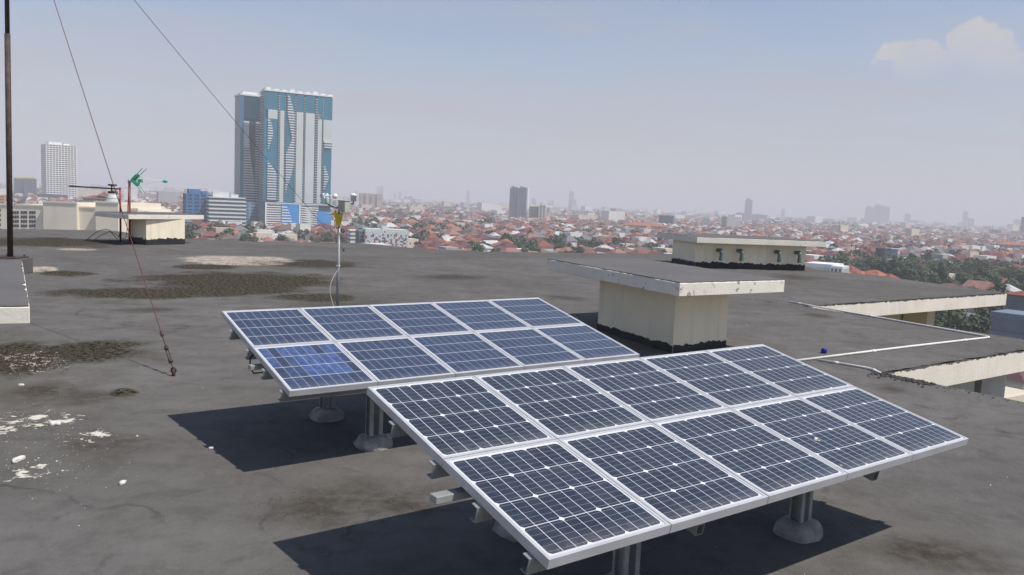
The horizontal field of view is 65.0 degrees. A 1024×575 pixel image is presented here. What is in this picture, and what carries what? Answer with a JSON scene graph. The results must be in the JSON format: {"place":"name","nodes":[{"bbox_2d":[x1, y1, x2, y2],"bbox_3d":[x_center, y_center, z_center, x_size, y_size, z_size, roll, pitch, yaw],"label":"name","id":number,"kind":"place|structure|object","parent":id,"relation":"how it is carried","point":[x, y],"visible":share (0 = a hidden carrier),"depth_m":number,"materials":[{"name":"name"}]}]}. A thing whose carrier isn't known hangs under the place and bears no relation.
{"place":"outdoors","nodes":[
{"label":"outdoors","id":0,"kind":"place"},
{"bbox_2d":[38,194,67,198],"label":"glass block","id":1,"kind":"structure","parent":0,"point":[57,196],"depth_m":1366.54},
{"bbox_2d":[81,192,108,201],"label":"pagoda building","id":2,"kind":"structure","parent":0,"point":[98,197],"depth_m":603.13,"materials":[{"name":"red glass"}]},
{"bbox_2d":[203,231,216,239],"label":"house","id":3,"kind":"structure","parent":0,"point":[209,235],"depth_m":481.48,"materials":[{"name":"red tile"}]},
{"bbox_2d":[212,227,233,232],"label":"house","id":4,"kind":"structure","parent":0,"point":[218,229],"depth_m":530.66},
{"bbox_2d":[206,192,245,225],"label":"office block","id":5,"kind":"structure","parent":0,"point":[223,206],"depth_m":705.27,"materials":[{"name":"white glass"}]},
{"bbox_2d":[217,233,239,240],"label":"house","id":6,"kind":"structure","parent":0,"point":[227,236],"depth_m":441.61,"materials":[{"name":"brown tile"}]},
{"bbox_2d":[253,232,271,240],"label":"house","id":7,"kind":"structure","parent":0,"point":[260,235],"depth_m":495.36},
{"bbox_2d":[347,229,355,242],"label":"white block","id":8,"kind":"structure","parent":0,"point":[351,235],"depth_m":500.92,"materials":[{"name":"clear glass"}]},
{"bbox_2d":[418,241,442,248],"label":"house","id":9,"kind":"structure","parent":0,"point":[435,244],"depth_m":503.72,"materials":[{"name":"red tile"}]},
{"bbox_2d":[424,233,438,240],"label":"house","id":10,"kind":"structure","parent":0,"point":[431,236],"depth_m":553.35,"materials":[{"name":"red tile"}]},
{"bbox_2d":[442,242,463,249],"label":"house","id":11,"kind":"structure","parent":0,"point":[453,244],"depth_m":477.22,"materials":[{"name":"red tile"}]},
{"bbox_2d":[455,240,470,248],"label":"house","id":12,"kind":"structure","parent":0,"point":[462,243],"depth_m":514.55,"materials":[{"name":"red tile"}]},
{"bbox_2d":[497,241,516,247],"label":"house","id":13,"kind":"structure","parent":0,"point":[506,244],"depth_m":494.82,"materials":[{"name":"red tile"}]},
{"bbox_2d":[40,184,975,327],"bbox_3d":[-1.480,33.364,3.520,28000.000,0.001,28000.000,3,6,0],"label":"ground","id":14,"kind":"structure","parent":0,"point":[969,312],"depth_m":305.55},
{"bbox_2d":[14,177,23,194],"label":"glass tower","id":15,"kind":"structure","parent":14,"relation":"on","point":[18,184],"depth_m":1646.43,"materials":[{"name":"grey glass"}]},
{"bbox_2d":[24,177,36,195],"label":"glass tower","id":16,"kind":"structure","parent":14,"relation":"on","point":[30,184],"depth_m":1647.81,"materials":[{"name":"grey glass"}]},
{"bbox_2d":[41,142,76,198],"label":"apartment tower","id":17,"kind":"structure","parent":14,"relation":"on","point":[58,168],"depth_m":1405.53,"materials":[{"name":"white concrete"}]},
{"bbox_2d":[0,201,174,232],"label":"shopping mall","id":18,"kind":"structure","parent":14,"relation":"on","point":[60,215],"depth_m":249.44},
{"bbox_2d":[106,194,121,202],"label":"white cooling cone","id":19,"kind":"object","parent":14,"relation":"on","point":[111,197],"visible":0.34,"depth_m":514.64,"materials":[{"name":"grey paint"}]},
{"bbox_2d":[185,231,196,238],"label":"tree","id":20,"kind":"object","parent":14,"relation":"on","point":[190,235],"visible":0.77,"depth_m":444.43,"materials":[{"name":"green plant"}]},
{"bbox_2d":[183,189,210,220],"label":"construction block","id":21,"kind":"structure","parent":14,"relation":"on","point":[194,201],"depth_m":722.77,"materials":[{"name":"blue glass"}]},
{"bbox_2d":[234,226,249,231],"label":"house","id":22,"kind":"structure","parent":14,"relation":"on","point":[239,228],"depth_m":552.65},
{"bbox_2d":[234,91,260,202],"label":"apartment tower","id":23,"kind":"structure","parent":14,"relation":"on","point":[247,152],"depth_m":796.95,"materials":[{"name":"teal glass"}]},
{"bbox_2d":[246,202,256,225],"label":"podium wing","id":24,"kind":"structure","parent":14,"relation":"on","point":[250,212],"depth_m":769.51,"materials":[{"name":"glass"}]},
{"bbox_2d":[278,233,296,240],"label":"house","id":25,"kind":"structure","parent":14,"relation":"on","point":[293,236],"depth_m":503.50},
{"bbox_2d":[255,202,330,225],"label":"car park podium","id":26,"kind":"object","parent":14,"relation":"on","point":[267,213],"visible":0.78,"depth_m":765.61,"materials":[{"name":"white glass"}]},
{"bbox_2d":[259,87,332,204],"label":"apartment tower","id":27,"kind":"structure","parent":26,"relation":"on","point":[295,141],"depth_m":780.43,"materials":[{"name":"teal glass"}]},
{"bbox_2d":[320,232,333,241],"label":"tree","id":28,"kind":"object","parent":14,"relation":"on","point":[324,236],"visible":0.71,"depth_m":485.87,"materials":[{"name":"green plant"}]},
{"bbox_2d":[355,230,363,242],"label":"annex block","id":29,"kind":"structure","parent":14,"relation":"on","point":[359,236],"depth_m":475.09,"materials":[{"name":"grey glass"}]},
{"bbox_2d":[359,193,365,203],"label":"apartment slab","id":30,"kind":"structure","parent":14,"relation":"on","point":[362,198],"depth_m":1742.70,"materials":[{"name":"beige concrete"}]},
{"bbox_2d":[365,193,370,204],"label":"apartment slab","id":31,"kind":"structure","parent":14,"relation":"on","point":[368,199],"depth_m":1742.26,"materials":[{"name":"beige concrete"}]},
{"bbox_2d":[371,194,376,207],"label":"apartment slab","id":32,"kind":"structure","parent":14,"relation":"on","point":[374,200],"depth_m":1742.87,"materials":[{"name":"beige concrete"}]},
{"bbox_2d":[377,194,382,207],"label":"apartment slab","id":33,"kind":"structure","parent":14,"relation":"on","point":[379,200],"depth_m":1742.89,"materials":[{"name":"beige concrete"}]},
{"bbox_2d":[362,226,408,246],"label":"patterned block","id":34,"kind":"structure","parent":14,"relation":"on","point":[390,237],"depth_m":474.49,"materials":[{"name":"white tile"}]},
{"bbox_2d":[408,238,418,247],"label":"house","id":35,"kind":"structure","parent":14,"relation":"on","point":[411,241],"depth_m":530.35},
{"bbox_2d":[413,241,431,247],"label":"house","id":36,"kind":"structure","parent":14,"relation":"on","point":[416,243],"depth_m":514.65,"materials":[{"name":"red tile"}]},
{"bbox_2d":[470,241,484,250],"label":"tree","id":37,"kind":"object","parent":14,"relation":"on","point":[477,246],"visible":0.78,"depth_m":453.47,"materials":[{"name":"green plant"}]},
{"bbox_2d":[500,248,521,251],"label":"house","id":38,"kind":"structure","parent":14,"relation":"on","point":[510,250],"depth_m":460.28,"materials":[{"name":"orange tile"}]},
{"bbox_2d":[0,183,1023,265],"bbox_3d":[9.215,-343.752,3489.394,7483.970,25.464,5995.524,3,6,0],"label":"distant trees","id":39,"kind":"object","parent":14,"relation":"on","point":[556,241],"visible":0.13,"depth_m":706.88,"materials":[{"name":"green plant"}]},
{"bbox_2d":[509,186,519,216],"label":"twin tower","id":40,"kind":"structure","parent":14,"relation":"on","point":[513,202],"depth_m":1471.23,"materials":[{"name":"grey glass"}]},
{"bbox_2d":[518,186,528,216],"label":"twin tower","id":41,"kind":"structure","parent":14,"relation":"on","point":[523,200],"depth_m":1467.10,"materials":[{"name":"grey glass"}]},
{"bbox_2d":[517,239,538,247],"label":"tree","id":42,"kind":"object","parent":14,"relation":"on","point":[525,245],"visible":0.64,"depth_m":501.31,"materials":[{"name":"green plant"}]},
{"bbox_2d":[538,203,546,217],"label":"white slab","id":43,"kind":"structure","parent":14,"relation":"on","point":[542,211],"depth_m":1447.90,"materials":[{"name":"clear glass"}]},
{"bbox_2d":[537,241,554,250],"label":"house","id":44,"kind":"structure","parent":14,"relation":"on","point":[543,245],"depth_m":510.47,"materials":[{"name":"red tile"}]},
{"bbox_2d":[568,191,573,205],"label":"tower","id":45,"kind":"structure","parent":14,"relation":"on","point":[571,198],"depth_m":4274.61,"materials":[{"name":"grey glass"}]},
{"bbox_2d":[593,247,611,252],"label":"house","id":46,"kind":"structure","parent":14,"relation":"on","point":[602,250],"depth_m":509.07,"materials":[{"name":"red tile"}]},
{"bbox_2d":[186,238,1023,397],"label":"office building","id":47,"kind":"structure","parent":14,"relation":"on","point":[987,375],"depth_m":11.03,"materials":[{"name":"paint"}]},
{"bbox_2d":[0,229,1023,574],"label":"roof deck","id":48,"kind":"structure","parent":47,"relation":"on","point":[184,499],"depth_m":5.19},
{"bbox_2d":[0,260,29,323],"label":"vent housing","id":49,"kind":"object","parent":48,"relation":"on","point":[14,306],"visible":1,"depth_m":5.73,"materials":[{"name":"beige paint"}]},
{"bbox_2d":[0,0,32,273],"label":"antenna mast","id":50,"kind":"object","parent":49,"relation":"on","point":[27,261],"visible":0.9,"depth_m":13.49,"materials":[{"name":"metal"}]},
{"bbox_2d":[54,1,176,375],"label":"guy wire","id":51,"kind":"object","parent":50,"relation":"attached to","point":[170,361],"visible":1,"depth_m":7.56,"materials":[{"name":"metal"}]},
{"bbox_2d":[134,0,344,250],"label":"guy wire","id":52,"kind":"object","parent":50,"relation":"attached to","point":[231,116],"visible":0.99,"depth_m":18.20,"materials":[{"name":"metal"}]},
{"bbox_2d":[12,455,25,462],"bbox_3d":[-2.811,0.972,4.561,0.054,0.029,0.100,3,6,4],"label":"white stone","id":53,"kind":"object","parent":48,"relation":"on","point":[18,459],"visible":1,"depth_m":4.55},
{"bbox_2d":[70,184,121,241],"bbox_3d":[-11.656,-2.111,22.534,1.347,1.608,0.336,1,6,-10],"label":"yagi antenna","id":54,"kind":"object","parent":48,"relation":"on","point":[120,219],"visible":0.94,"depth_m":22.55,"materials":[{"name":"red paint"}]},
{"bbox_2d":[92,168,167,243],"bbox_3d":[-10.458,-2.245,22.052,1.985,2.081,0.293,2,6,-7],"label":"uhf antenna","id":55,"kind":"object","parent":48,"relation":"on","point":[134,178],"visible":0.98,"depth_m":22.03,"materials":[{"name":"red paint"}]},
{"bbox_2d":[95,211,203,244],"bbox_3d":[-10.288,-1.699,22.871,1.887,0.839,2.787,6,7,28],"label":"vent housing","id":56,"kind":"object","parent":48,"relation":"on","point":[157,228],"visible":0.98,"depth_m":22.17,"materials":[{"name":"beige paint"}]},
{"bbox_2d":[0,261,412,524],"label":"algae crumbs","id":57,"kind":"object","parent":48,"relation":"on","point":[20,357],"visible":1,"depth_m":7.32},
{"bbox_2d":[320,193,356,305],"bbox_3d":[-2.233,-0.394,10.173,0.471,1.617,0.257,3,6,0],"label":"weather station","id":58,"kind":"object","parent":48,"relation":"on","point":[343,206],"visible":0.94,"depth_m":10.12,"materials":[{"name":"yellow paint"}]},
{"bbox_2d":[221,297,639,451],"bbox_3d":[-0.523,0.580,5.684,2.734,0.785,1.257,-2,7,-36],"label":"solar array","id":59,"kind":"object","parent":48,"relation":"on","point":[331,353],"visible":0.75,"depth_m":5.42,"materials":[{"name":"glass"}]},
{"bbox_2d":[547,258,784,352],"bbox_3d":[1.782,0.178,10.105,1.669,0.849,3.295,0,7,-24],"label":"vent housing","id":60,"kind":"object","parent":48,"relation":"on","point":[670,307],"visible":1,"depth_m":9.27,"materials":[{"name":"beige paint"}]},
{"bbox_2d":[367,344,968,574],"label":"solar array","id":61,"kind":"object","parent":48,"relation":"on","point":[547,468],"visible":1,"depth_m":3.38,"materials":[{"name":"glass"}]},
{"bbox_2d":[657,232,825,270],"bbox_3d":[6.699,-1.064,23.804,4.080,0.879,2.658,1,6,-14],"label":"vent housing","id":62,"kind":"object","parent":48,"relation":"on","point":[737,252],"visible":0.99,"depth_m":22.80,"materials":[{"name":"beige paint"}]},
{"bbox_2d":[818,359,880,372],"bbox_3d":[3.623,0.835,8.574,0.135,0.033,0.744,-2,7,-34],"label":"drain pipe","id":63,"kind":"object","parent":48,"relation":"on","point":[852,365],"visible":1,"depth_m":8.61,"materials":[{"name":"white plastic"}]},
{"bbox_2d":[788,301,989,360],"bbox_3d":[5.298,0.624,11.269,2.649,0.036,6.333,5,6,18],"label":"drain pipe","id":64,"kind":"object","parent":48,"relation":"on","point":[886,349],"visible":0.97,"depth_m":10.88,"materials":[{"name":"white plastic"}]},
{"bbox_2d":[774,294,1023,402],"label":"bitumen rubble","id":65,"kind":"object","parent":48,"relation":"on","point":[912,380],"visible":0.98,"depth_m":8.02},
{"bbox_2d":[629,249,649,252],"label":"house","id":66,"kind":"structure","parent":14,"relation":"on","point":[641,251],"depth_m":507.35,"materials":[{"name":"red tile"}]},
{"bbox_2d":[652,247,672,252],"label":"house","id":67,"kind":"structure","parent":14,"relation":"on","point":[659,249],"depth_m":531.15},
{"bbox_2d":[744,198,752,219],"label":"tower","id":68,"kind":"structure","parent":14,"relation":"on","point":[748,207],"depth_m":3275.98,"materials":[{"name":"grey glass"}]},
{"bbox_2d":[751,214,767,219],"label":"tower","id":69,"kind":"structure","parent":14,"relation":"on","point":[757,216],"depth_m":2979.39,"materials":[{"name":"concrete"}]},
{"bbox_2d":[805,261,843,270],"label":"white villa","id":70,"kind":"object","parent":14,"relation":"on","point":[820,265],"visible":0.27,"depth_m":328.17,"materials":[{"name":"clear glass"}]},
{"bbox_2d":[829,265,848,272],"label":"white villa","id":71,"kind":"object","parent":14,"relation":"on","point":[841,268],"visible":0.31,"depth_m":319.53,"materials":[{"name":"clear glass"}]},
{"bbox_2d":[833,255,849,264],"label":"tree","id":72,"kind":"object","parent":14,"relation":"on","point":[840,258],"visible":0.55,"depth_m":453.33,"materials":[{"name":"green plant"}]},
{"bbox_2d":[864,206,873,221],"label":"tower","id":73,"kind":"structure","parent":14,"relation":"on","point":[869,214],"depth_m":4561.98,"materials":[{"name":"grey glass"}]},
{"bbox_2d":[864,254,881,263],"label":"tree","id":74,"kind":"object","parent":14,"relation":"on","point":[874,256],"visible":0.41,"depth_m":477.24,"materials":[{"name":"green plant"}]},
{"bbox_2d":[873,204,882,221],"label":"tower","id":75,"kind":"structure","parent":14,"relation":"on","point":[877,212],"depth_m":4569.51,"materials":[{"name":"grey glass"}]},
{"bbox_2d":[868,258,889,272],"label":"tree","id":76,"kind":"object","parent":14,"relation":"on","point":[878,265],"visible":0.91,"depth_m":430.58,"materials":[{"name":"green plant"}]},
{"bbox_2d":[880,206,889,221],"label":"tower","id":77,"kind":"structure","parent":14,"relation":"on","point":[885,213],"depth_m":4512.18,"materials":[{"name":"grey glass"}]},
{"bbox_2d":[890,248,899,258],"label":"grey block","id":78,"kind":"structure","parent":14,"relation":"on","point":[895,251],"depth_m":562.46,"materials":[{"name":"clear glass"}]},
{"bbox_2d":[887,257,905,271],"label":"tree","id":79,"kind":"object","parent":14,"relation":"on","point":[897,264],"visible":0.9,"depth_m":437.40,"materials":[{"name":"green plant"}]},
{"bbox_2d":[894,266,914,279],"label":"tree","id":80,"kind":"object","parent":14,"relation":"on","point":[902,273],"visible":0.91,"depth_m":383.42,"materials":[{"name":"green plant"}]},
{"bbox_2d":[917,270,937,280],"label":"tree","id":81,"kind":"object","parent":14,"relation":"on","point":[928,276],"visible":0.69,"depth_m":395.64,"materials":[{"name":"green plant"}]},
{"bbox_2d":[930,276,941,283],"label":"tree","id":82,"kind":"object","parent":14,"relation":"on","point":[935,279],"visible":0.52,"depth_m":378.78,"materials":[{"name":"green plant"}]},
{"bbox_2d":[932,261,949,282],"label":"tree","id":83,"kind":"object","parent":14,"relation":"on","point":[939,267],"visible":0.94,"depth_m":404.27,"materials":[{"name":"green plant"}]},
{"bbox_2d":[936,258,958,268],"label":"tree","id":84,"kind":"object","parent":14,"relation":"on","point":[946,261],"visible":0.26,"depth_m":462.85,"materials":[{"name":"green plant"}]},
{"bbox_2d":[934,312,967,329],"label":"tree","id":85,"kind":"object","parent":14,"relation":"on","point":[950,323],"visible":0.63,"depth_m":225.29,"materials":[{"name":"green plant"}]},
{"bbox_2d":[934,309,967,323],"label":"tree","id":86,"kind":"object","parent":14,"relation":"on","point":[950,312],"visible":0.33,"depth_m":237.92,"materials":[{"name":"green plant"}]},
{"bbox_2d":[961,210,968,226],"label":"tower","id":87,"kind":"structure","parent":14,"relation":"on","point":[965,217],"depth_m":4565.79,"materials":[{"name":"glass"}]},
{"bbox_2d":[961,274,974,284],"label":"tree","id":88,"kind":"object","parent":14,"relation":"on","point":[964,278],"visible":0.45,"depth_m":381.11,"materials":[{"name":"green plant"}]},
{"bbox_2d":[961,261,983,271],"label":"tree","id":89,"kind":"object","parent":14,"relation":"on","point":[971,264],"visible":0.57,"depth_m":470.55,"materials":[{"name":"green plant"}]},
{"bbox_2d":[956,316,989,332],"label":"tree","id":90,"kind":"object","parent":14,"relation":"on","point":[973,325],"visible":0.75,"depth_m":212.51,"materials":[{"name":"green plant"}]},
{"bbox_2d":[967,314,985,324],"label":"tree","id":91,"kind":"object","parent":14,"relation":"on","point":[971,316],"visible":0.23,"depth_m":230.66,"materials":[{"name":"green plant"}]},
{"bbox_2d":[963,280,993,289],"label":"house","id":92,"kind":"structure","parent":14,"relation":"on","point":[983,285],"depth_m":353.52,"materials":[{"name":"pink tile"}]},
{"bbox_2d":[974,266,991,278],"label":"tree","id":93,"kind":"object","parent":14,"relation":"on","point":[983,272],"visible":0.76,"depth_m":398.71,"materials":[{"name":"green plant"}]},
{"bbox_2d":[976,308,991,327],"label":"tree","id":94,"kind":"object","parent":14,"relation":"on","point":[985,311],"visible":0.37,"depth_m":241.44,"materials":[{"name":"green plant"}]},
{"bbox_2d":[974,288,1006,314],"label":"tree","id":95,"kind":"object","parent":14,"relation":"on","point":[990,307],"visible":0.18,"depth_m":260.83,"materials":[{"name":"green plant"}]},
{"bbox_2d":[984,274,1001,284],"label":"tree","id":96,"kind":"object","parent":14,"relation":"on","point":[992,280],"visible":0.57,"depth_m":376.44,"materials":[{"name":"green plant"}]},
{"bbox_2d":[988,282,1012,291],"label":"tree","id":97,"kind":"object","parent":14,"relation":"on","point":[1001,286],"visible":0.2,"depth_m":269.72,"materials":[{"name":"green plant"}]},
{"bbox_2d":[998,267,1013,277],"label":"tree","id":98,"kind":"object","parent":14,"relation":"on","point":[1004,271],"visible":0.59,"depth_m":453.05,"materials":[{"name":"green plant"}]},
{"bbox_2d":[1004,279,1019,286],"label":"tree","id":99,"kind":"object","parent":14,"relation":"on","point":[1013,283],"visible":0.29,"depth_m":340.58,"materials":[{"name":"green plant"}]},
{"bbox_2d":[1005,284,1021,291],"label":"house","id":100,"kind":"structure","parent":14,"relation":"on","point":[1012,288],"depth_m":328.43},
{"bbox_2d":[1015,271,1023,280],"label":"tree","id":101,"kind":"object","parent":14,"relation":"on","point":[1020,276],"visible":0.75,"depth_m":375.89,"materials":[{"name":"green plant"}]},
{"bbox_2d":[0,180,1023,263],"bbox_3d":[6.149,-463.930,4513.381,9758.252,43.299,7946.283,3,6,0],"label":"distant houses","id":102,"kind":"structure","parent":0,"point":[607,217],"depth_m":1203.56,"materials":[{"name":"orange tile"}]},
{"bbox_2d":[0,0,1023,225],"label":"sky","id":103,"kind":"structure","parent":0,"point":[834,109],"materials":[{"name":"blue"}]},
{"bbox_2d":[529,206,538,217],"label":"grey block","id":104,"kind":"structure","parent":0,"point":[533,211],"depth_m":1452.86,"materials":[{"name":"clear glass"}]},
{"bbox_2d":[622,222,666,229],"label":"long hall","id":105,"kind":"structure","parent":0,"point":[644,224],"depth_m":1121.37,"materials":[{"name":"orange tile"}]},
{"bbox_2d":[658,215,673,223],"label":"glass block","id":106,"kind":"structure","parent":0,"point":[665,219],"depth_m":1490.93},
{"bbox_2d":[859,270,886,276],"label":"house","id":107,"kind":"structure","parent":0,"point":[875,273],"depth_m":415.43,"materials":[{"name":"orange tile"}]},
{"bbox_2d":[875,248,890,258],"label":"dark block","id":108,"kind":"structure","parent":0,"point":[881,252],"depth_m":557.55,"materials":[{"name":"grey glass"}]},
{"bbox_2d":[988,309,1023,338],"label":"grey house","id":109,"kind":"structure","parent":0,"point":[1007,322],"depth_m":166.95,"materials":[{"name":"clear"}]},
{"bbox_2d":[999,242,1023,247],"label":"long hall","id":110,"kind":"structure","parent":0,"point":[1014,244],"depth_m":990.00,"materials":[{"name":"orange tile"}]},
{"bbox_2d":[1004,386,1023,401],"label":"house","id":111,"kind":"structure","parent":0,"point":[1014,394],"depth_m":120.00,"materials":[{"name":"paint"}]},
{"bbox_2d":[1005,291,1023,310],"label":"grey house","id":112,"kind":"structure","parent":0,"point":[1014,300],"depth_m":189.09,"materials":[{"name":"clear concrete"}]},
{"bbox_2d":[1005,371,1023,389],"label":"house","id":113,"kind":"structure","parent":0,"point":[1015,380],"depth_m":146.29,"materials":[{"name":"red tile"}]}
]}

